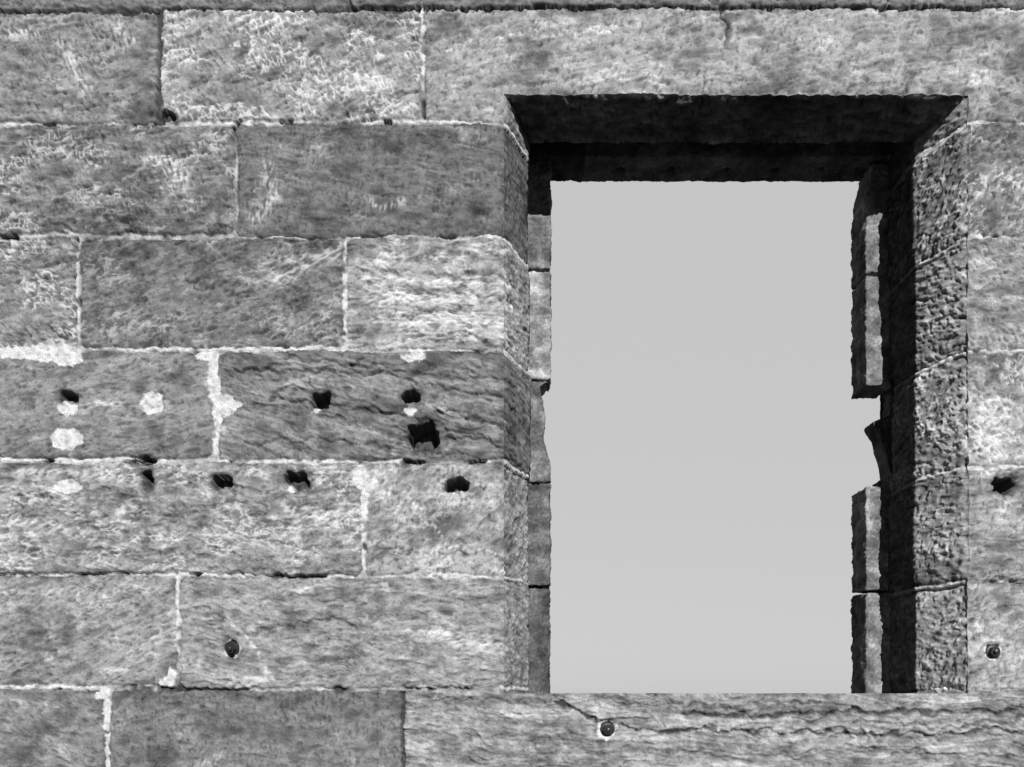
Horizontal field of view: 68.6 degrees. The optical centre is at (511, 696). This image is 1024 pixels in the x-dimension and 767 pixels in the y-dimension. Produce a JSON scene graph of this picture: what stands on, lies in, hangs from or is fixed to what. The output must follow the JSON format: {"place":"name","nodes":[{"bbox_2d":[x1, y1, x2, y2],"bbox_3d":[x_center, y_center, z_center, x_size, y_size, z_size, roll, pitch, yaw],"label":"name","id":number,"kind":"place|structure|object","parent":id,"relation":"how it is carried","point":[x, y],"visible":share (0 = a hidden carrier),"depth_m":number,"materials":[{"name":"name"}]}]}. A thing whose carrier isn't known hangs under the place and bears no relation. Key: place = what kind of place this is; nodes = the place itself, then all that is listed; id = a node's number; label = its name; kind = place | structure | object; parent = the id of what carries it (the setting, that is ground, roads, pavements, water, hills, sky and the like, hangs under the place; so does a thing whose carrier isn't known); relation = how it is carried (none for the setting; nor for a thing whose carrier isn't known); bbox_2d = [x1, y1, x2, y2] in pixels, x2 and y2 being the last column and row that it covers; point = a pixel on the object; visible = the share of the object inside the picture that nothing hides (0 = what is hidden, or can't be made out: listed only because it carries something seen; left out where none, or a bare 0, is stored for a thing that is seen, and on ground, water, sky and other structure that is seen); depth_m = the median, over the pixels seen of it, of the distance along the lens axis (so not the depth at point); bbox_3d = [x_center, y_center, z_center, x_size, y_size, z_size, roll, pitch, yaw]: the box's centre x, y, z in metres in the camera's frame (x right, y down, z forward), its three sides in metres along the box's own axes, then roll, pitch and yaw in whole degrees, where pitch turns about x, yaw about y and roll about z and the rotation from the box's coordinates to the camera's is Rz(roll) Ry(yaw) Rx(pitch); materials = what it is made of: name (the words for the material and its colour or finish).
{"place":"outdoors","nodes":[
{"label":"outdoors","id":0,"kind":"place"},
{"bbox_2d":[542,180,879,692],"label":"sky","id":1,"kind":"structure","parent":0,"point":[708,447],"materials":[{"name":"grey"}]},
{"label":"recess top","id":2,"kind":"object","parent":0,"visible":0},
{"bbox_2d":[582,140,891,181],"bbox_3d":[0.763,-1.833,2.563,1.048,0.084,0.130,0,0,0],"label":"lintel","id":3,"kind":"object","parent":2,"relation":"attached to","point":[692,161],"visible":0.82,"depth_m":2.52,"materials":[{"name":"stone"}]},
{"label":"ground","id":4,"kind":"structure","parent":0,"visible":0},
{"bbox_2d":[0,693,1023,766],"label":"masonry","id":5,"kind":"object","parent":4,"relation":"on","point":[500,730],"visible":0.99,"depth_m":2.20,"materials":[{"name":"stone"}]},
{"bbox_2d":[0,91,503,692],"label":"masonry","id":6,"kind":"object","parent":5,"relation":"on","point":[252,375],"visible":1,"depth_m":2.20,"materials":[{"name":"stone"}]},
{"bbox_2d":[225,641,239,655],"bbox_3d":[-0.823,-0.140,2.200,0.044,0.044,0.034,0,5,5],"label":"iron bolt","id":7,"kind":"object","parent":6,"relation":"on","point":[232,648],"visible":1,"depth_m":2.20,"materials":[{"name":"grey metal"}]},
{"bbox_2d":[0,0,1023,98],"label":"masonry","id":8,"kind":"object","parent":6,"relation":"on","point":[157,48],"visible":1,"depth_m":2.20,"materials":[{"name":"stone"}]},
{"bbox_2d":[504,93,967,144],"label":"lintel soffit","id":9,"kind":"structure","parent":8,"relation":"attached to","point":[652,118],"depth_m":2.27,"materials":[{"name":"stone"}]},
{"bbox_2d":[600,722,614,736],"bbox_3d":[0.280,0.098,2.200,0.044,0.044,0.034,0,4,-3],"label":"iron bolt","id":10,"kind":"object","parent":5,"relation":"on","point":[607,729],"visible":1,"depth_m":2.20,"materials":[{"name":"grey metal"}]},
{"bbox_2d":[966,93,1023,692],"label":"masonry","id":11,"kind":"object","parent":5,"relation":"on","point":[995,376],"visible":0.99,"depth_m":2.20,"materials":[{"name":"stone"}]},
{"bbox_2d":[985,644,1000,658],"bbox_3d":[1.412,-0.130,2.200,0.044,0.044,0.034,0,1,2],"label":"iron bolt","id":12,"kind":"object","parent":11,"relation":"on","point":[992,651],"visible":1,"depth_m":2.20,"materials":[{"name":"grey metal"}]},
{"bbox_3d":[0.658,-0.005,2.419,1.404,0.008,0.444,0,0,0],"label":"sill top","id":13,"kind":"object","parent":5,"relation":"on","visible":0},
{"bbox_2d":[502,95,531,692],"bbox_3d":[0.038,-0.900,2.415,0.068,1.860,0.452,0,0,10],"label":"window reveal","id":14,"kind":"object","parent":13,"relation":"on","point":[517,401],"depth_m":2.28,"materials":[{"name":"stone"}]},
{"bbox_2d":[528,588,550,692],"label":"frame block","id":15,"kind":"structure","parent":13,"relation":"on","point":[539,639],"depth_m":2.52,"materials":[{"name":"stone"}]},
{"bbox_2d":[527,483,551,588],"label":"frame block","id":16,"kind":"structure","parent":15,"relation":"on","point":[539,535],"depth_m":2.52,"materials":[{"name":"stone"}]},
{"bbox_2d":[529,381,550,484],"bbox_3d":[0.085,-0.888,2.571,0.096,0.346,0.115,0,0,0],"label":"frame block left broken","id":17,"kind":"object","parent":16,"relation":"on","point":[540,470],"visible":0.56,"depth_m":2.52,"materials":[{"name":"stone"}]},
{"bbox_2d":[528,271,551,391],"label":"frame block","id":18,"kind":"structure","parent":17,"relation":"on","point":[540,348],"depth_m":2.52,"materials":[{"name":"stone"}]},
{"bbox_2d":[527,160,551,271],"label":"frame block","id":19,"kind":"structure","parent":18,"relation":"on","point":[539,230],"depth_m":2.52,"materials":[{"name":"stone"}]},
{"bbox_2d":[850,592,891,692],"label":"frame block","id":20,"kind":"structure","parent":13,"relation":"on","point":[870,633],"depth_m":2.52,"materials":[{"name":"stone"}]},
{"bbox_2d":[851,486,890,593],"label":"frame block","id":21,"kind":"structure","parent":20,"relation":"on","point":[869,546],"depth_m":2.52,"materials":[{"name":"stone"}]},
{"bbox_2d":[872,96,970,692],"bbox_3d":[1.287,-0.900,2.415,0.080,1.860,0.456,0,0,-6],"label":"window reveal","id":22,"kind":"object","parent":13,"relation":"on","point":[926,480],"depth_m":2.31,"materials":[{"name":"stone"}]},
{"bbox_2d":[850,276,891,398],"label":"frame block","id":23,"kind":"structure","parent":22,"relation":"attached to","point":[870,343],"depth_m":2.52,"materials":[{"name":"stone"}]},
{"bbox_2d":[850,163,889,289],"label":"frame block","id":24,"kind":"structure","parent":23,"relation":"on","point":[869,253],"depth_m":2.52,"materials":[{"name":"stone"}]},
{"bbox_2d":[864,387,893,479],"bbox_3d":[1.269,-0.909,2.590,0.082,0.364,0.079,0,0,0],"label":"stone block","id":25,"kind":"object","parent":22,"relation":"attached to","point":[878,433],"visible":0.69,"depth_m":2.57,"materials":[{"name":"stone"}]}
]}

